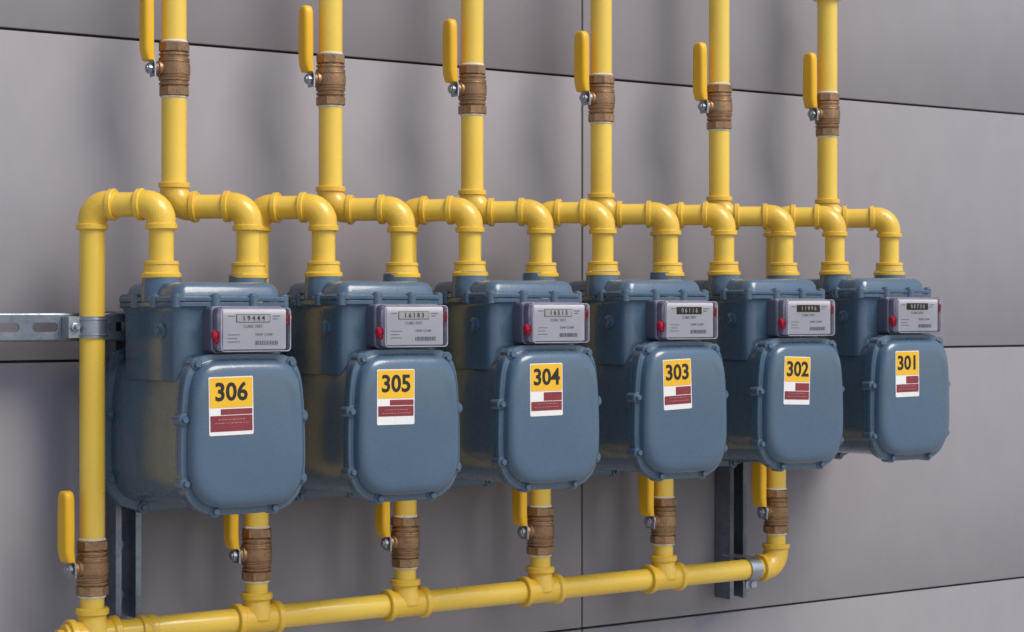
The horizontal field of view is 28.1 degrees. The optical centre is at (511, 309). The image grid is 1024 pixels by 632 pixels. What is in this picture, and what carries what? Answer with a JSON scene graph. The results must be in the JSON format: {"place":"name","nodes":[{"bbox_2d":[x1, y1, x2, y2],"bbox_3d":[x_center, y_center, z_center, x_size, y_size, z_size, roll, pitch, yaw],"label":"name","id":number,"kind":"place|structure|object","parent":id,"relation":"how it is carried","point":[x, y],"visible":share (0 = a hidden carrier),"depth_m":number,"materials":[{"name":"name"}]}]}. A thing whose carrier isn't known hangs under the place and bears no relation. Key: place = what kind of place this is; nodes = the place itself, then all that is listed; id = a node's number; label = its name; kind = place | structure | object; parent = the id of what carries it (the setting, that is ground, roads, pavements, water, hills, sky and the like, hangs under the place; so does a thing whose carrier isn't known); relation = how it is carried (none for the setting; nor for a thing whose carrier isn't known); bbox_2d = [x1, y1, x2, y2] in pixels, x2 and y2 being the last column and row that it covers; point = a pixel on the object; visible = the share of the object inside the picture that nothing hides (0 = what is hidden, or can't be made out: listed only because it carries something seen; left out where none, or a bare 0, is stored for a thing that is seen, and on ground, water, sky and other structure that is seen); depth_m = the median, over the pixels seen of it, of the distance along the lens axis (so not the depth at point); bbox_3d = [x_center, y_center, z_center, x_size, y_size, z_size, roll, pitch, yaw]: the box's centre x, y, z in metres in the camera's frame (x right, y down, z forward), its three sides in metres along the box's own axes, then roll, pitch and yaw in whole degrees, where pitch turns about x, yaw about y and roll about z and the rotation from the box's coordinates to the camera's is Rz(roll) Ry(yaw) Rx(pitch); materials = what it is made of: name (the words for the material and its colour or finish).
{"place":"outdoors","nodes":[
{"label":"outdoors","id":0,"kind":"place"},
{"bbox_2d":[105,273,307,517],"bbox_3d":[-0.445,0.124,2.963,0.222,0.353,0.283,0,0,-36],"label":"gas meter","id":1,"kind":"object","parent":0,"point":[206,413],"visible":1,"depth_m":2.87,"materials":[{"name":"blue metal"}]},
{"bbox_2d":[217,307,289,352],"bbox_3d":[-0.365,0.028,2.871,0.113,0.064,0.027,0,0,-36],"label":"index window","id":2,"kind":"structure","parent":1,"relation":"in","point":[287,310],"depth_m":2.90,"materials":[{"name":"clear plastic"}]},
{"bbox_2d":[55,542,789,631],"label":"gas manifold pipe","id":3,"kind":"object","parent":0,"point":[261,612],"visible":0.97,"depth_m":3.26,"materials":[{"name":"yellow metal"}]},
{"bbox_2d":[76,188,181,608],"bbox_3d":[-0.548,0.132,2.932,0.158,0.611,0.057,0,0,15],"label":"gas inlet pipe","id":4,"kind":"object","parent":3,"relation":"attached to","point":[100,209],"visible":0.98,"depth_m":2.93,"materials":[{"name":"yellow metal"}]},
{"bbox_2d":[58,491,108,598],"bbox_3d":[-0.613,0.336,2.935,0.074,0.155,0.048,0,0,-41],"label":"ball valve","id":5,"kind":"object","parent":4,"relation":"attached to","point":[88,569],"visible":0.99,"depth_m":2.92,"materials":[{"name":"gold metal"}]},
{"bbox_2d":[245,192,342,593],"bbox_3d":[-0.332,0.131,3.089,0.158,0.615,0.057,0,0,15],"label":"gas inlet pipe","id":6,"kind":"object","parent":3,"relation":"attached to","point":[317,213],"visible":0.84,"depth_m":3.07,"materials":[{"name":"yellow metal"}]},
{"bbox_2d":[224,514,271,583],"bbox_3d":[-0.398,0.335,3.093,0.074,0.155,0.048,0,0,-32],"label":"ball valve","id":7,"kind":"object","parent":6,"relation":"attached to","point":[252,554],"visible":0.93,"depth_m":3.08,"materials":[{"name":"gold metal"}]},
{"bbox_2d":[394,195,487,579],"bbox_3d":[-0.115,0.129,3.246,0.158,0.618,0.057,0,0,15],"label":"gas inlet pipe","id":8,"kind":"object","parent":3,"relation":"attached to","point":[464,215],"visible":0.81,"depth_m":3.22,"materials":[{"name":"yellow metal"}]},
{"bbox_2d":[375,502,419,569],"bbox_3d":[-0.181,0.335,3.250,0.074,0.155,0.048,0,0,-34],"label":"ball valve","id":9,"kind":"object","parent":8,"relation":"attached to","point":[401,542],"visible":0.9,"depth_m":3.24,"materials":[{"name":"gold metal"}]},
{"bbox_2d":[526,199,619,566],"bbox_3d":[0.102,0.127,3.403,0.158,0.622,0.057,0,0,15],"label":"gas inlet pipe","id":10,"kind":"object","parent":3,"relation":"attached to","point":[597,218],"visible":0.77,"depth_m":3.38,"materials":[{"name":"yellow metal"}]},
{"bbox_2d":[512,488,553,556],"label":"ball valve","id":11,"kind":"object","parent":10,"relation":"attached to","point":[536,529],"visible":0.89,"depth_m":3.39,"materials":[{"name":"gold metal"}]},
{"bbox_2d":[650,201,740,555],"bbox_3d":[0.319,0.125,3.560,0.158,0.625,0.057,0,0,15],"label":"gas inlet pipe","id":12,"kind":"object","parent":3,"relation":"attached to","point":[718,220],"visible":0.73,"depth_m":3.54,"materials":[{"name":"yellow metal"}]},
{"bbox_2d":[638,473,676,545],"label":"ball valve","id":13,"kind":"object","parent":12,"relation":"attached to","point":[660,519],"visible":0.94,"depth_m":3.55,"materials":[{"name":"gold metal"}]},
{"bbox_2d":[722,553,763,587],"bbox_3d":[0.418,0.474,3.707,0.026,0.055,0.084,0,0,-36],"label":"pipe clamp","id":14,"kind":"object","parent":3,"relation":"attached to","point":[756,563],"visible":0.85,"depth_m":3.68,"materials":[{"name":"metal"}]},
{"bbox_2d":[763,204,850,543],"bbox_3d":[0.535,0.124,3.717,0.158,0.629,0.057,0,0,15],"label":"gas inlet pipe","id":15,"kind":"object","parent":3,"relation":"attached to","point":[829,222],"visible":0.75,"depth_m":3.69,"materials":[{"name":"yellow metal"}]},
{"bbox_2d":[752,462,788,535],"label":"ball valve","id":16,"kind":"object","parent":15,"relation":"attached to","point":[772,504],"visible":0.94,"depth_m":3.71,"materials":[{"name":"gold metal"}]},
{"bbox_2d":[0,27,1023,631],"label":"wall backing","id":17,"kind":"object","parent":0,"point":[562,75],"depth_m":3.67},
{"bbox_2d":[0,0,1023,631],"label":"cladding panels","id":18,"kind":"object","parent":17,"relation":"attached to","point":[80,120],"visible":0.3,"depth_m":3.57,"materials":[{"name":"grey metal"}]},
{"bbox_2d":[0,313,125,341],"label":"strut channel","id":19,"kind":"object","parent":18,"relation":"attached to","point":[25,332],"visible":0.04,"depth_m":2.92,"materials":[{"name":"metal"}]},
{"bbox_2d":[62,316,107,337],"bbox_3d":[-0.610,0.025,2.939,0.060,0.031,0.044,0,0,-36],"label":"pipe clamp","id":20,"kind":"object","parent":19,"relation":"attached to","point":[84,326],"visible":1,"depth_m":2.92,"materials":[{"name":"metal"}]},
{"bbox_2d":[280,273,462,504],"bbox_3d":[-0.229,0.121,3.119,0.222,0.353,0.283,0,0,-36],"label":"gas meter","id":21,"kind":"object","parent":19,"relation":"attached to","point":[383,407],"visible":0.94,"depth_m":3.02,"materials":[{"name":"blue metal"}]},
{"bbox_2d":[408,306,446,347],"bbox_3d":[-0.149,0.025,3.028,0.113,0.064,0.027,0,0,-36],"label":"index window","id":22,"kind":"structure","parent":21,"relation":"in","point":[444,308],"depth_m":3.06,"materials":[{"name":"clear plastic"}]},
{"bbox_2d":[433,271,601,492],"bbox_3d":[-0.013,0.117,3.276,0.222,0.353,0.283,0,0,-36],"label":"gas meter","id":23,"kind":"object","parent":19,"relation":"attached to","point":[530,400],"visible":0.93,"depth_m":3.17,"materials":[{"name":"blue metal"}]},
{"bbox_2d":[542,304,588,343],"bbox_3d":[0.068,0.021,3.185,0.113,0.064,0.027,0,0,-36],"label":"index window","id":24,"kind":"structure","parent":23,"relation":"in","point":[586,324],"depth_m":3.21,"materials":[{"name":"clear plastic"}]},
{"bbox_2d":[564,271,727,481],"bbox_3d":[0.204,0.114,3.433,0.222,0.353,0.283,0,0,-37],"label":"gas meter","id":25,"kind":"object","parent":19,"relation":"attached to","point":[662,390],"visible":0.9,"depth_m":3.33,"materials":[{"name":"blue metal"}]},
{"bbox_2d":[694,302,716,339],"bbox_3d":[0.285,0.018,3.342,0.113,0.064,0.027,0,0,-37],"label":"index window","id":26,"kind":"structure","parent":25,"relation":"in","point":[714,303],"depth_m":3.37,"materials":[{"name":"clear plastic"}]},
{"bbox_2d":[694,272,844,471],"bbox_3d":[0.422,0.110,3.591,0.222,0.353,0.283,0,0,-36],"label":"gas meter","id":27,"kind":"object","parent":19,"relation":"attached to","point":[785,388],"visible":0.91,"depth_m":3.48,"materials":[{"name":"blue metal"}]},
{"bbox_2d":[785,299,833,336],"bbox_3d":[0.502,0.014,3.499,0.113,0.064,0.027,0,0,-36],"label":"index window","id":28,"kind":"structure","parent":27,"relation":"in","point":[831,302],"depth_m":3.53,"materials":[{"name":"clear plastic"}]},
{"bbox_2d":[806,270,949,462],"bbox_3d":[0.639,0.106,3.748,0.222,0.353,0.283,0,0,-35],"label":"gas meter","id":29,"kind":"object","parent":19,"relation":"attached to","point":[895,376],"visible":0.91,"depth_m":3.64,"materials":[{"name":"blue metal"}]},
{"bbox_2d":[892,297,940,332],"bbox_3d":[0.718,0.011,3.656,0.113,0.064,0.027,0,0,-35],"label":"index window","id":30,"kind":"structure","parent":29,"relation":"in","point":[939,301],"depth_m":3.68,"materials":[{"name":"clear plastic"}]},
{"bbox_2d":[104,311,140,618],"bbox_3d":[-0.581,0.233,3.058,0.041,0.459,0.041,0,0,-36],"label":"strut channel","id":31,"kind":"object","parent":18,"relation":"attached to","point":[122,598],"visible":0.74,"depth_m":3.05,"materials":[{"name":"metal"}]},
{"bbox_2d":[158,0,267,278],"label":"gas outlet pipe","id":32,"kind":"object","parent":18,"relation":"attached to","point":[242,212],"visible":0.93,"depth_m":3.00,"materials":[{"name":"yellow metal"}]},
{"bbox_2d":[139,0,189,97],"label":"ball valve","id":33,"kind":"object","parent":32,"relation":"attached to","point":[170,68],"visible":1,"depth_m":3.00,"materials":[{"name":"gold metal"}]},
{"bbox_2d":[316,0,420,277],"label":"gas outlet pipe","id":34,"kind":"object","parent":18,"relation":"attached to","point":[395,214],"visible":0.94,"depth_m":3.16,"materials":[{"name":"yellow metal"}]},
{"bbox_2d":[298,5,345,107],"bbox_3d":[-0.293,-0.390,3.170,0.074,0.155,0.048,0,0,-30],"label":"ball valve","id":35,"kind":"object","parent":34,"relation":"attached to","point":[327,79],"visible":0.98,"depth_m":3.15,"materials":[{"name":"gold metal"}]},
{"bbox_2d":[458,0,558,277],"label":"gas outlet pipe","id":36,"kind":"object","parent":18,"relation":"attached to","point":[534,216],"visible":0.91,"depth_m":3.31,"materials":[{"name":"yellow metal"}]},
{"bbox_2d":[443,19,486,115],"bbox_3d":[-0.076,-0.391,3.326,0.074,0.155,0.048,0,0,-32],"label":"ball valve","id":37,"kind":"object","parent":36,"relation":"attached to","point":[468,88],"visible":1,"depth_m":3.31,"materials":[{"name":"gold metal"}]},
{"bbox_2d":[588,0,684,276],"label":"gas outlet pipe","id":38,"kind":"object","parent":18,"relation":"attached to","point":[662,219],"visible":0.87,"depth_m":3.47,"materials":[{"name":"yellow metal"}]},
{"bbox_2d":[574,31,614,123],"bbox_3d":[0.141,-0.393,3.483,0.074,0.155,0.048,0,0,-35],"label":"ball valve","id":39,"kind":"object","parent":38,"relation":"attached to","point":[597,95],"visible":1,"depth_m":3.47,"materials":[{"name":"gold metal"}]},
{"bbox_2d":[715,462,746,598],"bbox_3d":[0.403,0.267,3.770,0.041,0.527,0.041,0,0,-36],"label":"strut channel","id":40,"kind":"object","parent":18,"relation":"attached to","point":[730,510],"visible":0.46,"depth_m":3.76,"materials":[{"name":"metal"}]},
{"bbox_2d":[706,0,799,275],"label":"gas outlet pipe","id":41,"kind":"object","parent":18,"relation":"attached to","point":[777,221],"visible":0.86,"depth_m":3.63,"materials":[{"name":"yellow metal"}]},
{"bbox_2d":[693,42,732,130],"bbox_3d":[0.358,-0.394,3.640,0.074,0.155,0.048,0,0,-31],"label":"ball valve","id":42,"kind":"object","parent":41,"relation":"attached to","point":[716,106],"visible":1,"depth_m":3.63,"materials":[{"name":"gold metal"}]},
{"bbox_2d":[813,0,904,275],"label":"gas outlet pipe","id":43,"kind":"object","parent":18,"relation":"attached to","point":[884,223],"visible":0.77,"depth_m":3.79,"materials":[{"name":"yellow metal"}]},
{"bbox_2d":[803,52,839,137],"bbox_3d":[0.575,-0.396,3.797,0.074,0.155,0.048,0,0,-32],"label":"ball valve","id":44,"kind":"object","parent":43,"relation":"attached to","point":[823,107],"visible":1,"depth_m":3.78,"materials":[{"name":"gold metal"}]}
]}

